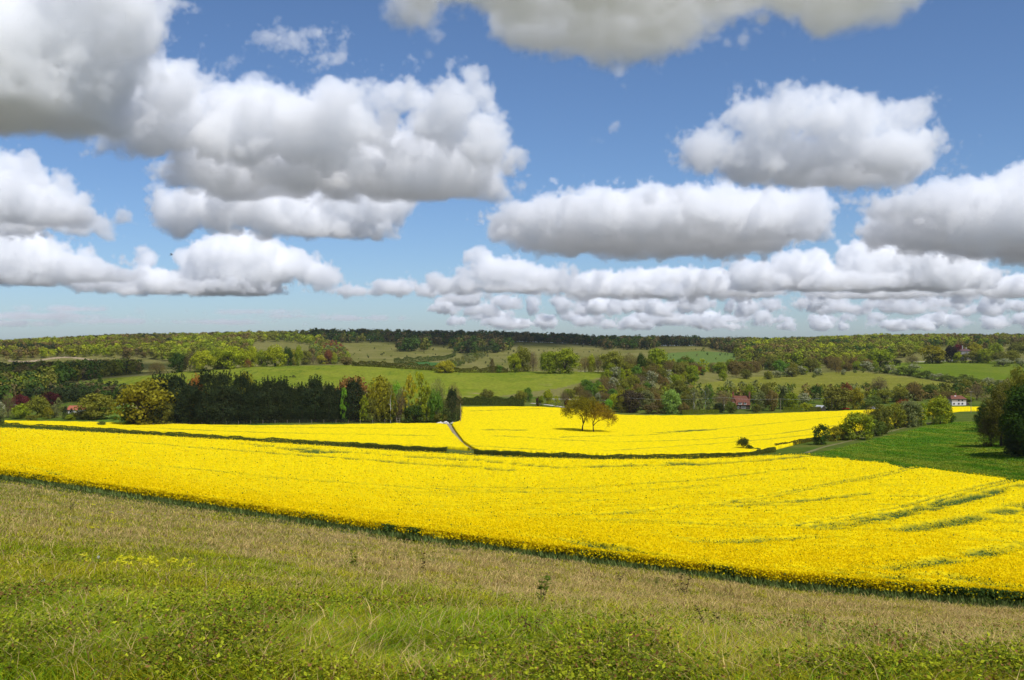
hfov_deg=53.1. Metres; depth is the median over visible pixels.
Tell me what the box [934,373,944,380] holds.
hawthorn bush
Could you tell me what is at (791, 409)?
clipped hedge
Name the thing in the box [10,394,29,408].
broadleaf tree
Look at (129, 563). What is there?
cowslip
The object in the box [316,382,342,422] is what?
conifer tree
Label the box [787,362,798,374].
broadleaf tree
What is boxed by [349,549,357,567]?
weed
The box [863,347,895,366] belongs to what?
broadleaf tree
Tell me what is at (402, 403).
leafless tree
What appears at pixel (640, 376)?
leafless tree
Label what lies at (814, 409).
clipped hedge
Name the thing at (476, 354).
scrub
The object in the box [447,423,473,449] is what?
track
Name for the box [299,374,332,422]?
conifer tree
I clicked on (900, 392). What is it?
broadleaf tree
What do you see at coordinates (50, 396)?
broadleaf tree
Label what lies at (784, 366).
broadleaf tree
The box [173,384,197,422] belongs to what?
conifer tree
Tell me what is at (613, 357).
broadleaf tree
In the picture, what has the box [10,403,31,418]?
broadleaf tree
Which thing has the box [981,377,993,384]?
hawthorn bush
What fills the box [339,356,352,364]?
broadleaf tree
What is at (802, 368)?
hawthorn bush
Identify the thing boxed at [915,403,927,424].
broadleaf tree
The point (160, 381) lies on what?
conifer tree
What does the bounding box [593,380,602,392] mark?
broadleaf tree
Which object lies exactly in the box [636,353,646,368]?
broadleaf tree
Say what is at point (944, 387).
wood
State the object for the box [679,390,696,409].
broadleaf tree
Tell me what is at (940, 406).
broadleaf tree
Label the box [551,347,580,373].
broadleaf tree
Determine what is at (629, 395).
broadleaf tree
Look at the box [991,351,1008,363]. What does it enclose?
broadleaf tree
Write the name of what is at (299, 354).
broadleaf tree
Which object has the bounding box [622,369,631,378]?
slender tree
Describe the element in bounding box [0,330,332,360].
wood
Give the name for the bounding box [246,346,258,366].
broadleaf tree
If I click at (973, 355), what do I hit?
broadleaf tree
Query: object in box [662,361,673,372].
leafless tree
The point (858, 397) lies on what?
broadleaf tree
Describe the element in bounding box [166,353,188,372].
broadleaf tree
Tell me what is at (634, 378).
broadleaf tree
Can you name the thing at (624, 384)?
broadleaf tree
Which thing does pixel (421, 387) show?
slender tree
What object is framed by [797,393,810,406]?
hawthorn bush
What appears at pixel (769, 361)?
broadleaf tree
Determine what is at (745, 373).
broadleaf tree
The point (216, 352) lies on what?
broadleaf tree
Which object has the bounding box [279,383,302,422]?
conifer tree
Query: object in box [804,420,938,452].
path
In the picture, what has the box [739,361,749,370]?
broadleaf tree
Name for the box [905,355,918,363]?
leafless tree
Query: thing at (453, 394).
conifer tree
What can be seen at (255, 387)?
conifer tree
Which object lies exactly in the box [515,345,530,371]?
broadleaf tree
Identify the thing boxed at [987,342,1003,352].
broadleaf tree
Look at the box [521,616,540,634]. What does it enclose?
weed
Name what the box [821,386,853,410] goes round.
broadleaf tree
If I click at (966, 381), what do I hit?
broadleaf tree
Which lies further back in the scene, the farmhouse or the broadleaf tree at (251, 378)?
the farmhouse
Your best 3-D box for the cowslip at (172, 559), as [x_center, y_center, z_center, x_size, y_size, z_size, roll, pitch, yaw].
[-8.592,5.656,25.853,0.212,0.373,0.433,0,0,0]
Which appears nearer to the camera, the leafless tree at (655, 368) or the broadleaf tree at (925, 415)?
the broadleaf tree at (925, 415)
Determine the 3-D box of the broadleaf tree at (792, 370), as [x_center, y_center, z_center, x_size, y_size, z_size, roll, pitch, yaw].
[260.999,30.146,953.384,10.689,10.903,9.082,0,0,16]
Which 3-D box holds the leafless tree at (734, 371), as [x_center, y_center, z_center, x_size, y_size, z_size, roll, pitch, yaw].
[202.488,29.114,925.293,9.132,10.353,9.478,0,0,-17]
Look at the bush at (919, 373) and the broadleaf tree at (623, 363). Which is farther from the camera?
the bush at (919, 373)
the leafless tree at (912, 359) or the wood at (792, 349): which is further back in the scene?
the wood at (792, 349)
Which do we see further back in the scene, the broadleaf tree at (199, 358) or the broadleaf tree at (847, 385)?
the broadleaf tree at (199, 358)
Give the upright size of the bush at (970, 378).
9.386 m
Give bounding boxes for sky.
[0,0,1023,345]
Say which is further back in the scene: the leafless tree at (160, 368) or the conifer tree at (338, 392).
the leafless tree at (160, 368)
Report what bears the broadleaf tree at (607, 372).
on the ground at (502, 385)
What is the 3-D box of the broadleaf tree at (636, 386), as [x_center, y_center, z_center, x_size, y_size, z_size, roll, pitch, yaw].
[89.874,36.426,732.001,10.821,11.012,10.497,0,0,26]
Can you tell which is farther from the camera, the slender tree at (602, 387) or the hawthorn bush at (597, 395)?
the slender tree at (602, 387)
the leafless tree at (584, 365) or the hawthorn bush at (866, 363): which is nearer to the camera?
the leafless tree at (584, 365)
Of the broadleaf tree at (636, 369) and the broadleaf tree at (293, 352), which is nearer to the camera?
the broadleaf tree at (636, 369)
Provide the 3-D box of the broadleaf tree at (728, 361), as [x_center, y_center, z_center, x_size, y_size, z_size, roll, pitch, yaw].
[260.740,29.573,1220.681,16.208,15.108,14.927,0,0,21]
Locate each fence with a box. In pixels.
[145,420,372,424]
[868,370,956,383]
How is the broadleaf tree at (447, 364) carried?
on the ground at (502, 385)
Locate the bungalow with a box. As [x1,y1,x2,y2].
[67,405,85,412]
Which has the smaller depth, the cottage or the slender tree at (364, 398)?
the slender tree at (364, 398)
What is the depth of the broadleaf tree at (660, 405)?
614.37 m
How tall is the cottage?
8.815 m
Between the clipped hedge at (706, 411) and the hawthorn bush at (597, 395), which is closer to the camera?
the clipped hedge at (706, 411)
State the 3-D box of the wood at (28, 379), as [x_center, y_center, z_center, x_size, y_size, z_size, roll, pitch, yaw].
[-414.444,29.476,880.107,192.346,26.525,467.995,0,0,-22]
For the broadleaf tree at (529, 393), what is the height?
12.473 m
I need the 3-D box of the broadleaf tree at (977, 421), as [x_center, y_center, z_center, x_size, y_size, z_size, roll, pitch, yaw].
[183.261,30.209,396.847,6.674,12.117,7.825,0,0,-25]
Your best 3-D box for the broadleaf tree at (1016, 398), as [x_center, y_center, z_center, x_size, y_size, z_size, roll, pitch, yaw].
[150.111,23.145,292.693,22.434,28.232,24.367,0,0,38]
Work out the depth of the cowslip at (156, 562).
25.61 m
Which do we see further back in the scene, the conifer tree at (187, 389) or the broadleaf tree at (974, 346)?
the broadleaf tree at (974, 346)
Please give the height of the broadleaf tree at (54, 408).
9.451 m
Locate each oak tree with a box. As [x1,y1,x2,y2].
[560,396,597,430]
[582,400,618,431]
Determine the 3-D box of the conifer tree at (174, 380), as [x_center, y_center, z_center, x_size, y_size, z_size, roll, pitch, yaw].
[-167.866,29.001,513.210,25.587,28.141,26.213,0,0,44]
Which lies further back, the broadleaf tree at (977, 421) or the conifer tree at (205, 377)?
the conifer tree at (205, 377)
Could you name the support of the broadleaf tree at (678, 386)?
on the ground at (502, 385)
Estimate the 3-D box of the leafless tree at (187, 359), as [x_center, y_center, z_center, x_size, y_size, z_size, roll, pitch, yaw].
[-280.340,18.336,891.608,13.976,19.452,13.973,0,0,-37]
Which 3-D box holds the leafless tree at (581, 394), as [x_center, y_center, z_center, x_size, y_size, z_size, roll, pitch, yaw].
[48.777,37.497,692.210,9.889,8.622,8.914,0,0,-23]
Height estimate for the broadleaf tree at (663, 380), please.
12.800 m
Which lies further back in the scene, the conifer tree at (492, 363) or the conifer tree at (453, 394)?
the conifer tree at (492, 363)
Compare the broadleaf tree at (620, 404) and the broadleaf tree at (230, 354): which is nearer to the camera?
the broadleaf tree at (620, 404)
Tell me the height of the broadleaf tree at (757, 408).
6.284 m
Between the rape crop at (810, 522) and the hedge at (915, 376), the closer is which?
the rape crop at (810, 522)
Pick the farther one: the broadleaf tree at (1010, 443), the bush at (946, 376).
the bush at (946, 376)
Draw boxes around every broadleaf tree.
[3,392,12,406]
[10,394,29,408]
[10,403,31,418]
[23,394,50,417]
[25,415,38,420]
[40,391,62,405]
[42,407,54,418]
[50,403,59,417]
[65,415,75,419]
[72,411,85,418]
[73,392,116,419]
[109,377,179,424]
[119,409,143,424]
[150,400,174,423]
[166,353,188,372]
[187,349,216,371]
[187,372,201,394]
[208,348,225,368]
[215,359,227,368]
[216,345,244,368]
[237,348,250,366]
[237,370,254,413]
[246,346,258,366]
[255,350,270,366]
[263,344,288,366]
[283,346,293,365]
[287,349,297,364]
[294,345,303,365]
[300,350,312,364]
[308,339,350,363]
[316,355,328,363]
[324,348,332,363]
[331,352,337,363]
[332,375,368,419]
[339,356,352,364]
[365,398,382,422]
[367,374,392,421]
[372,407,401,421]
[389,380,406,420]
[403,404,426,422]
[427,388,444,422]
[432,413,447,422]
[435,360,455,372]
[479,389,495,401]
[494,364,502,372]
[507,353,521,371]
[514,390,526,404]
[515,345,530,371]
[524,387,532,401]
[537,395,543,406]
[538,350,558,373]
[543,389,552,404]
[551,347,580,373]
[566,389,575,397]
[579,379,592,393]
[583,383,597,399]
[587,354,595,371]
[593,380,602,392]
[597,350,625,370]
[600,369,612,377]
[605,362,615,370]
[605,399,612,408]
[607,388,616,395]
[609,393,618,409]
[615,389,645,412]
[617,360,629,374]
[617,379,628,388]
[617,388,636,409]
[617,396,626,412]
[624,363,634,376]
[627,374,640,385]
[630,364,641,378]
[631,383,644,389]
[634,386,645,392]
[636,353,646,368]
[639,389,655,408]
[640,370,646,379]
[643,403,659,413]
[644,359,654,368]
[647,347,668,371]
[651,393,661,404]
[656,368,667,378]
[656,377,669,390]
[656,401,669,413]
[660,389,681,413]
[668,374,681,384]
[668,379,688,402]
[671,363,685,374]
[676,402,689,413]
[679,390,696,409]
[680,361,690,374]
[685,356,693,363]
[685,365,698,374]
[685,373,697,383]
[697,366,704,374]
[706,383,713,403]
[713,361,726,373]
[713,403,724,412]
[718,371,727,380]
[724,401,737,412]
[725,358,733,369]
[726,360,743,373]
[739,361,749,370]
[739,369,752,378]
[744,383,754,402]
[748,360,760,372]
[748,391,766,410]
[752,404,761,412]
[760,384,770,394]
[764,356,777,370]
[764,371,772,378]
[765,389,778,411]
[772,360,784,370]
[779,363,789,374]
[783,392,798,409]
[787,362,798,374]
[787,367,797,376]
[798,358,807,370]
[800,402,812,410]
[802,358,820,371]
[809,385,822,398]
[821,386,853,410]
[822,355,833,367]
[827,356,842,369]
[837,412,876,439]
[838,426,847,439]
[840,383,852,400]
[842,362,852,370]
[848,358,859,368]
[848,387,865,408]
[852,361,862,369]
[856,356,868,368]
[859,399,875,408]
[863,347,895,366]
[865,396,882,406]
[867,419,886,436]
[869,404,894,434]
[871,360,877,367]
[875,388,893,403]
[886,403,906,428]
[891,386,909,401]
[892,359,901,364]
[894,398,912,425]
[897,399,924,427]
[905,381,924,400]
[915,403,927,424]
[916,345,945,363]
[920,384,940,398]
[924,394,954,423]
[927,397,937,419]
[944,345,958,362]
[945,411,956,422]
[949,382,968,393]
[952,352,962,362]
[954,344,964,349]
[961,378,971,385]
[963,396,974,401]
[964,350,977,362]
[967,342,981,351]
[972,403,989,429]
[976,348,993,362]
[978,388,1007,446]
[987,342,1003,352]
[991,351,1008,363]
[993,382,1008,420]
[998,379,1023,456]
[998,397,1022,453]
[1001,366,1023,394]
[1002,432,1023,456]
[1003,349,1021,363]
[1005,341,1023,355]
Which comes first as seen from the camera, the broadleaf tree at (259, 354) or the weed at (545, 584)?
the weed at (545, 584)
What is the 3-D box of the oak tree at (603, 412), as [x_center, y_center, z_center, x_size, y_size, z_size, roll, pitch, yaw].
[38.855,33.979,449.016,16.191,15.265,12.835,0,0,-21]
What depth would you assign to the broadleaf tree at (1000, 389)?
399.02 m
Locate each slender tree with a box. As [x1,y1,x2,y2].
[54,397,63,414]
[340,387,349,420]
[359,394,369,422]
[399,373,418,420]
[411,370,429,419]
[421,385,434,420]
[552,395,559,406]
[599,385,607,396]
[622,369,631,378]
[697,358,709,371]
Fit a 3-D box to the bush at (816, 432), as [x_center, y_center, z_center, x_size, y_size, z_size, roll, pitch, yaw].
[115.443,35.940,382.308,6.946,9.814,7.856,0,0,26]
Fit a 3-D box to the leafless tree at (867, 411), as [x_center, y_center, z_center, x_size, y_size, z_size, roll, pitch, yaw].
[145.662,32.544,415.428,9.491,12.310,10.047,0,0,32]
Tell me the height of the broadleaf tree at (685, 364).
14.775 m
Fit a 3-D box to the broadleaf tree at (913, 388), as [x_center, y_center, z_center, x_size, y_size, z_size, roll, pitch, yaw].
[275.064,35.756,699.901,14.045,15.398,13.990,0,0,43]
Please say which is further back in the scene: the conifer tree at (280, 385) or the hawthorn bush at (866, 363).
the hawthorn bush at (866, 363)
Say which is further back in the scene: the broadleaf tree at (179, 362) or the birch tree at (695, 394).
the broadleaf tree at (179, 362)
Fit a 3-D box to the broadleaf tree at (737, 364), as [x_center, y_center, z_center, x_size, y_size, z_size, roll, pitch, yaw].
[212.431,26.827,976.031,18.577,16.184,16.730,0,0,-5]
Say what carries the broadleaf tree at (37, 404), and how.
on the ground at (502, 385)
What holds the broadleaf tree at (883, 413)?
on the ground at (502, 385)
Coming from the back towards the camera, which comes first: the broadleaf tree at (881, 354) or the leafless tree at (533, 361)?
the broadleaf tree at (881, 354)
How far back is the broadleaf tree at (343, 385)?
520.24 m
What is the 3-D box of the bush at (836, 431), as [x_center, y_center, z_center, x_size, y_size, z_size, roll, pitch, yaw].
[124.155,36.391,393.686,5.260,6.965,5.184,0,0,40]
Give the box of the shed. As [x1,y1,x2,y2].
[814,405,825,410]
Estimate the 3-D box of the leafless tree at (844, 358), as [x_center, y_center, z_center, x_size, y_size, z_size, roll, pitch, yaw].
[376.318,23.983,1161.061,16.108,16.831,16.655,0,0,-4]
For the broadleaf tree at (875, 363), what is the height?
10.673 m
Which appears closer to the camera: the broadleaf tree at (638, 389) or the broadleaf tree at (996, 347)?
the broadleaf tree at (638, 389)
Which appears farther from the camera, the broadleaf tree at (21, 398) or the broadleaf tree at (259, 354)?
the broadleaf tree at (259, 354)
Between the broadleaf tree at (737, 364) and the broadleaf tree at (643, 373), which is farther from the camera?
the broadleaf tree at (737, 364)
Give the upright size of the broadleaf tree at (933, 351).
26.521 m
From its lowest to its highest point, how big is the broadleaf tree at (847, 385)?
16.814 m
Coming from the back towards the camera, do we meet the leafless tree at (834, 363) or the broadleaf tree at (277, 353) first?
the leafless tree at (834, 363)
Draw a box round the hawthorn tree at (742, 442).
[736,437,749,447]
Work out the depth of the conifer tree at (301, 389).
504.29 m
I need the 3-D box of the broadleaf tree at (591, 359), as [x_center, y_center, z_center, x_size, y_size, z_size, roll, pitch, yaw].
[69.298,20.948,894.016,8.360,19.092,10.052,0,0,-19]
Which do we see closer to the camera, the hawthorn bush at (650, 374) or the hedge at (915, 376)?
the hawthorn bush at (650, 374)
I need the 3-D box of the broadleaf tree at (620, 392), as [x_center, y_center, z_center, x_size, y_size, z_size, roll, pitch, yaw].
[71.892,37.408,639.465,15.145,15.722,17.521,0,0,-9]
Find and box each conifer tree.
[62,405,68,418]
[138,369,185,423]
[157,371,196,423]
[171,381,210,423]
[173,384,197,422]
[181,367,229,424]
[181,389,215,423]
[196,368,247,424]
[203,385,227,422]
[219,388,247,421]
[220,370,260,423]
[236,380,269,423]
[247,375,285,423]
[261,375,300,423]
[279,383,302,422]
[285,382,316,422]
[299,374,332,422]
[301,382,331,421]
[313,385,341,420]
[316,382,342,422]
[326,386,348,422]
[332,377,369,422]
[332,389,361,420]
[442,387,462,422]
[489,359,494,371]
[778,387,785,408]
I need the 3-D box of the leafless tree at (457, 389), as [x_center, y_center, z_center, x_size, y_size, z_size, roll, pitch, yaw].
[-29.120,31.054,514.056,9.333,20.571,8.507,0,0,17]
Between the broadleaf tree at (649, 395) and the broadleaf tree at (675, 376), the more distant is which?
the broadleaf tree at (675, 376)
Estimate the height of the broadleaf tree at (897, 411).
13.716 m
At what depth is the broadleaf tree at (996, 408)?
330.65 m
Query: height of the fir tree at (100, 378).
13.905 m
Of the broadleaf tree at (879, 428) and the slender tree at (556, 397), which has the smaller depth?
the broadleaf tree at (879, 428)
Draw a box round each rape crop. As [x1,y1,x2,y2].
[0,427,1023,607]
[4,420,469,450]
[452,406,925,455]
[922,406,978,414]
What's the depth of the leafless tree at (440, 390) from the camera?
511.64 m
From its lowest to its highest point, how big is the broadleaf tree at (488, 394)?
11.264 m
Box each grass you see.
[0,479,1023,679]
[804,421,1023,481]
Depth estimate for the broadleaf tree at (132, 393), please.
500.60 m
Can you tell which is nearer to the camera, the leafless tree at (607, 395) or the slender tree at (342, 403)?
the slender tree at (342, 403)
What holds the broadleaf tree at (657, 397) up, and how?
on the ground at (502, 385)
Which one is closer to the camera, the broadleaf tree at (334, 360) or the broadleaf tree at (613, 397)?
the broadleaf tree at (613, 397)
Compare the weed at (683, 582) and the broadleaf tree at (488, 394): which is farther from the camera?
the broadleaf tree at (488, 394)
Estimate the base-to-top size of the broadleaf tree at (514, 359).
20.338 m
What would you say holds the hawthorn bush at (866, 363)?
on the ground at (502, 385)
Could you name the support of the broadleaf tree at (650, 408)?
on the ground at (502, 385)
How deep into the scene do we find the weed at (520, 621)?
10.35 m
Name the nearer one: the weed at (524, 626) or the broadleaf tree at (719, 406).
the weed at (524, 626)
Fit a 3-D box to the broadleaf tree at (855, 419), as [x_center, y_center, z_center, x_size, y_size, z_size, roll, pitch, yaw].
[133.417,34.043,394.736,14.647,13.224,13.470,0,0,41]
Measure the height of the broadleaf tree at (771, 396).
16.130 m
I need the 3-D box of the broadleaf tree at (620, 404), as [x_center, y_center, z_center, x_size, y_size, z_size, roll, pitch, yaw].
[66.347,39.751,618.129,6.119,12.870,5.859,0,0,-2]
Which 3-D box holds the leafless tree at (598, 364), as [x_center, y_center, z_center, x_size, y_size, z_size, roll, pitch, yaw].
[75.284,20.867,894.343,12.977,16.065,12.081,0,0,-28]
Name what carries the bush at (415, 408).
on the ground at (502, 385)
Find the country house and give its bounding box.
[958,345,971,359]
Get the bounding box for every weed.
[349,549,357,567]
[506,615,529,627]
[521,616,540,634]
[536,575,553,603]
[670,572,691,593]
[694,605,720,627]
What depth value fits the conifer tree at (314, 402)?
513.37 m
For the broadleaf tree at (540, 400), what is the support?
on the ground at (502, 385)
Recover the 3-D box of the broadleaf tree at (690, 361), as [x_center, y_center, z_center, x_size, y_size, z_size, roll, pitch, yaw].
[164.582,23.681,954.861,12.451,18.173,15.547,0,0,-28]
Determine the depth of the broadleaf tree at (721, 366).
962.78 m
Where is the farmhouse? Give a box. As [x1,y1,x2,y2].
[730,391,750,408]
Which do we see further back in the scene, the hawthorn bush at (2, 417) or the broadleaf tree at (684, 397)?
the broadleaf tree at (684, 397)
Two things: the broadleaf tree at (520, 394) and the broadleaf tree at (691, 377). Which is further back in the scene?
the broadleaf tree at (691, 377)
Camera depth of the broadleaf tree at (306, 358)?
1255.82 m
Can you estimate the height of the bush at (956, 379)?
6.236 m
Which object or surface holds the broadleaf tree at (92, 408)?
on the ground at (502, 385)
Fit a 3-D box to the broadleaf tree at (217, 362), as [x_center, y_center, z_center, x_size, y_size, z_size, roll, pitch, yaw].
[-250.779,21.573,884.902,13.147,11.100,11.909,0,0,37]
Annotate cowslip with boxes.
[117,554,133,559]
[121,558,142,567]
[136,557,153,564]
[151,557,160,566]
[167,557,177,567]
[179,561,196,569]
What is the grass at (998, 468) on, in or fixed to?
on the ground at (502, 385)
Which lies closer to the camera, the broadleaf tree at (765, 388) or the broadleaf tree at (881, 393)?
the broadleaf tree at (881, 393)
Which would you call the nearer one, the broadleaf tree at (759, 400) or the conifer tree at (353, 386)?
the conifer tree at (353, 386)
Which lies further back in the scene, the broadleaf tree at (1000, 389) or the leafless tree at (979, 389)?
the leafless tree at (979, 389)
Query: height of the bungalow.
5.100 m
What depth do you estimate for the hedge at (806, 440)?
389.00 m
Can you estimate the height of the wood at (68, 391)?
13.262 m
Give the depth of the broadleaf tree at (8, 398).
639.31 m
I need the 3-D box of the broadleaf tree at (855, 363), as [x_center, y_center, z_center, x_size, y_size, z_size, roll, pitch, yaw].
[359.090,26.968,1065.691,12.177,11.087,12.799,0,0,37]
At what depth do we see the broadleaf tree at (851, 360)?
1086.76 m
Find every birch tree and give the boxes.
[382,382,397,422]
[686,389,704,412]
[697,386,713,410]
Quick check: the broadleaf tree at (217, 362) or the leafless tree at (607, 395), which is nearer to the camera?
the leafless tree at (607, 395)
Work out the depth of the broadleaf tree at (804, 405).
619.21 m
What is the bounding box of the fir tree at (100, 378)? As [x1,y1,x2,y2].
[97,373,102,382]
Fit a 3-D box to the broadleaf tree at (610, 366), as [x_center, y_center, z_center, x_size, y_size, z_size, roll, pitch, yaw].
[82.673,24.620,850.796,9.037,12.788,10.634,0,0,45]
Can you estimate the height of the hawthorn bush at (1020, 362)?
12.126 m
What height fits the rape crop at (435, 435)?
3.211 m
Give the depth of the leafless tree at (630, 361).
844.62 m
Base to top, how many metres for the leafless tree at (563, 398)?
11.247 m
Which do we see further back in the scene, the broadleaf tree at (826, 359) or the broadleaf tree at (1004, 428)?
the broadleaf tree at (826, 359)
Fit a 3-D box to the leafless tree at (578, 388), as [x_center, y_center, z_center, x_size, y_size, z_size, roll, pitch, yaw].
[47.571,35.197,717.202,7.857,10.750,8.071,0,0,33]
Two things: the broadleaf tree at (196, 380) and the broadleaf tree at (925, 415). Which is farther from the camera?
the broadleaf tree at (196, 380)
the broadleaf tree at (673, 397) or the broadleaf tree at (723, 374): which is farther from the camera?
the broadleaf tree at (723, 374)
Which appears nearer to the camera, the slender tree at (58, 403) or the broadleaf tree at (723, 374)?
the slender tree at (58, 403)
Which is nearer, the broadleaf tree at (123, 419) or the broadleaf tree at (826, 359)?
the broadleaf tree at (123, 419)
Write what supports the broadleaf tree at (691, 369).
on the ground at (502, 385)
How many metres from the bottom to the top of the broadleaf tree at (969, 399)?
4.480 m
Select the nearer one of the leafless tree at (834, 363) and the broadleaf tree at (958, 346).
the leafless tree at (834, 363)
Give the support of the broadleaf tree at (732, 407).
on the ground at (502, 385)
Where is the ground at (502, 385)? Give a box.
[0,339,1023,629]
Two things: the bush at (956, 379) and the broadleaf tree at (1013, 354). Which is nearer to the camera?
the bush at (956, 379)
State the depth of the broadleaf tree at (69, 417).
541.94 m
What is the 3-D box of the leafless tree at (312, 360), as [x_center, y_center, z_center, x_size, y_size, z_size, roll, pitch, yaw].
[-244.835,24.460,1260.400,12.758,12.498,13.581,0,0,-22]
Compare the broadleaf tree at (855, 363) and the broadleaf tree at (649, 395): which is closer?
the broadleaf tree at (649, 395)
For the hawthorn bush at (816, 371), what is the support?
on the ground at (502, 385)
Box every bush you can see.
[0,401,5,421]
[594,392,600,401]
[608,376,620,391]
[609,366,622,379]
[645,371,658,385]
[772,371,781,377]
[781,367,797,376]
[796,366,808,374]
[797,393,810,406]
[812,368,822,375]
[812,423,830,444]
[828,426,842,440]
[859,361,872,370]
[873,367,881,372]
[884,365,896,373]
[896,366,908,375]
[908,364,922,369]
[909,368,919,376]
[915,371,926,377]
[920,370,933,378]
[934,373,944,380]
[939,373,951,380]
[953,377,961,382]
[964,375,975,383]
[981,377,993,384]
[991,358,1012,366]
[1015,358,1023,367]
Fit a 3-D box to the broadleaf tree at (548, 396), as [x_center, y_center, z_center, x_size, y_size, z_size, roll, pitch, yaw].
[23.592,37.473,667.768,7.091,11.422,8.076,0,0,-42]
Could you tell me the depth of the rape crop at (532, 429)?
446.67 m
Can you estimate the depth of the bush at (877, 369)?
960.70 m
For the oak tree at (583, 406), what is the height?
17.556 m
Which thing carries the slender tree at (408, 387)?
on the ground at (502, 385)
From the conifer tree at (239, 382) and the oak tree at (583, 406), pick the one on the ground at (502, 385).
the conifer tree at (239, 382)
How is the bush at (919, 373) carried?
on the ground at (502, 385)
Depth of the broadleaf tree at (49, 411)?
551.07 m
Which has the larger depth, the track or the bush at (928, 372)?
the bush at (928, 372)
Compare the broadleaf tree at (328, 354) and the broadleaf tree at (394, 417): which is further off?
the broadleaf tree at (328, 354)
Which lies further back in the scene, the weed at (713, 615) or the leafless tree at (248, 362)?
the leafless tree at (248, 362)
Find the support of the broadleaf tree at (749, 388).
on the ground at (502, 385)
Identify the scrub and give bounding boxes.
[353,342,734,366]
[444,350,487,365]
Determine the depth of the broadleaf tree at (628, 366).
834.52 m
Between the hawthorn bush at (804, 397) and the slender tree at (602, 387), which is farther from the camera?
the slender tree at (602, 387)
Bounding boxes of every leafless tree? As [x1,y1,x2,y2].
[0,393,15,417]
[148,362,165,373]
[183,351,196,370]
[244,358,250,367]
[309,355,317,363]
[392,387,409,421]
[428,377,446,415]
[445,382,462,420]
[528,352,538,371]
[558,390,570,405]
[575,384,584,396]
[577,357,591,371]
[577,391,591,398]
[591,355,604,371]
[599,382,611,392]
[601,393,609,400]
[605,383,616,397]
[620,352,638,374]
[637,373,646,384]
[647,363,660,372]
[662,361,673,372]
[712,390,733,406]
[731,367,739,376]
[758,356,766,369]
[827,357,843,370]
[840,354,849,362]
[859,406,874,433]
[870,376,889,390]
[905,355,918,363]
[934,391,956,399]
[965,383,987,400]
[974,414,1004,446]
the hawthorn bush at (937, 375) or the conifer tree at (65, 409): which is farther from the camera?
the hawthorn bush at (937, 375)
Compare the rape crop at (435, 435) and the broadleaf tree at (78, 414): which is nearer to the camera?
the rape crop at (435, 435)
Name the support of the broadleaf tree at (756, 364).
on the ground at (502, 385)
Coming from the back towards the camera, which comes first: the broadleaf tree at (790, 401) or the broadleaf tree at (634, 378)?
the broadleaf tree at (634, 378)
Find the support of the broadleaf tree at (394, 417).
on the ground at (502, 385)
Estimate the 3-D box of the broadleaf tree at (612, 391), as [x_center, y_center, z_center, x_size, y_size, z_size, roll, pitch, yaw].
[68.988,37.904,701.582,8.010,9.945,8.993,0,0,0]
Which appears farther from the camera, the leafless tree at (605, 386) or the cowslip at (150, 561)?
the leafless tree at (605, 386)
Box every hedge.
[0,422,446,451]
[351,361,507,372]
[393,352,455,362]
[458,395,523,405]
[474,447,775,458]
[682,409,718,413]
[774,434,834,445]
[783,407,800,411]
[810,406,821,410]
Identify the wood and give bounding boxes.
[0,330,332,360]
[0,358,143,401]
[45,379,129,402]
[307,328,700,353]
[643,379,995,401]
[697,336,751,352]
[732,333,947,364]
[930,332,1023,348]
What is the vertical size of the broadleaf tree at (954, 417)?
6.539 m
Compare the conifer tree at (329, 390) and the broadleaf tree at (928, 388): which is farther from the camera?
the broadleaf tree at (928, 388)
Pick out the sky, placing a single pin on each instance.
(702, 168)
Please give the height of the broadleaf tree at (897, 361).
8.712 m
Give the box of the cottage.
[947,393,969,405]
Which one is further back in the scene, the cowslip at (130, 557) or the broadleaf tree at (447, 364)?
the broadleaf tree at (447, 364)
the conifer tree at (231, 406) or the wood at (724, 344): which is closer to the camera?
the conifer tree at (231, 406)
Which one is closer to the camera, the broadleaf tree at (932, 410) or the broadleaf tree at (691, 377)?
the broadleaf tree at (932, 410)
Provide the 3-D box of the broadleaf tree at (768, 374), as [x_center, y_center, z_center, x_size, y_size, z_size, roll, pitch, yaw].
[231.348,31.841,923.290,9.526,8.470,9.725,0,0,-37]
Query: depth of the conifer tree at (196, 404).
513.86 m
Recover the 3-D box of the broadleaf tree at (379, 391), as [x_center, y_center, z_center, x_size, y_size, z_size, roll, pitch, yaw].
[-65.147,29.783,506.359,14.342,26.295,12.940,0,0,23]
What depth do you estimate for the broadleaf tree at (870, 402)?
630.07 m
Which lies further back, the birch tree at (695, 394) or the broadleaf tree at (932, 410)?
the birch tree at (695, 394)
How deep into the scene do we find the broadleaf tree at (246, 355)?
901.34 m
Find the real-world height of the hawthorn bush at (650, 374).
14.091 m
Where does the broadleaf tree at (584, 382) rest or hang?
on the ground at (502, 385)
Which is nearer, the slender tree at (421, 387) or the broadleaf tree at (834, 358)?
the slender tree at (421, 387)
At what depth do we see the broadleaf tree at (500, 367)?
876.85 m
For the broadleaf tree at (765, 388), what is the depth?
698.45 m
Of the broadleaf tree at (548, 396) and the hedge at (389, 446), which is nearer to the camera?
the hedge at (389, 446)
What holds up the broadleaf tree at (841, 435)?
on the ground at (502, 385)
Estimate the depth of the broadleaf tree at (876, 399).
648.41 m
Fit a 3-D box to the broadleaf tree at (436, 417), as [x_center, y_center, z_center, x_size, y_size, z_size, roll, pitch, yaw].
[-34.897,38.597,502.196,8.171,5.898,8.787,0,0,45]

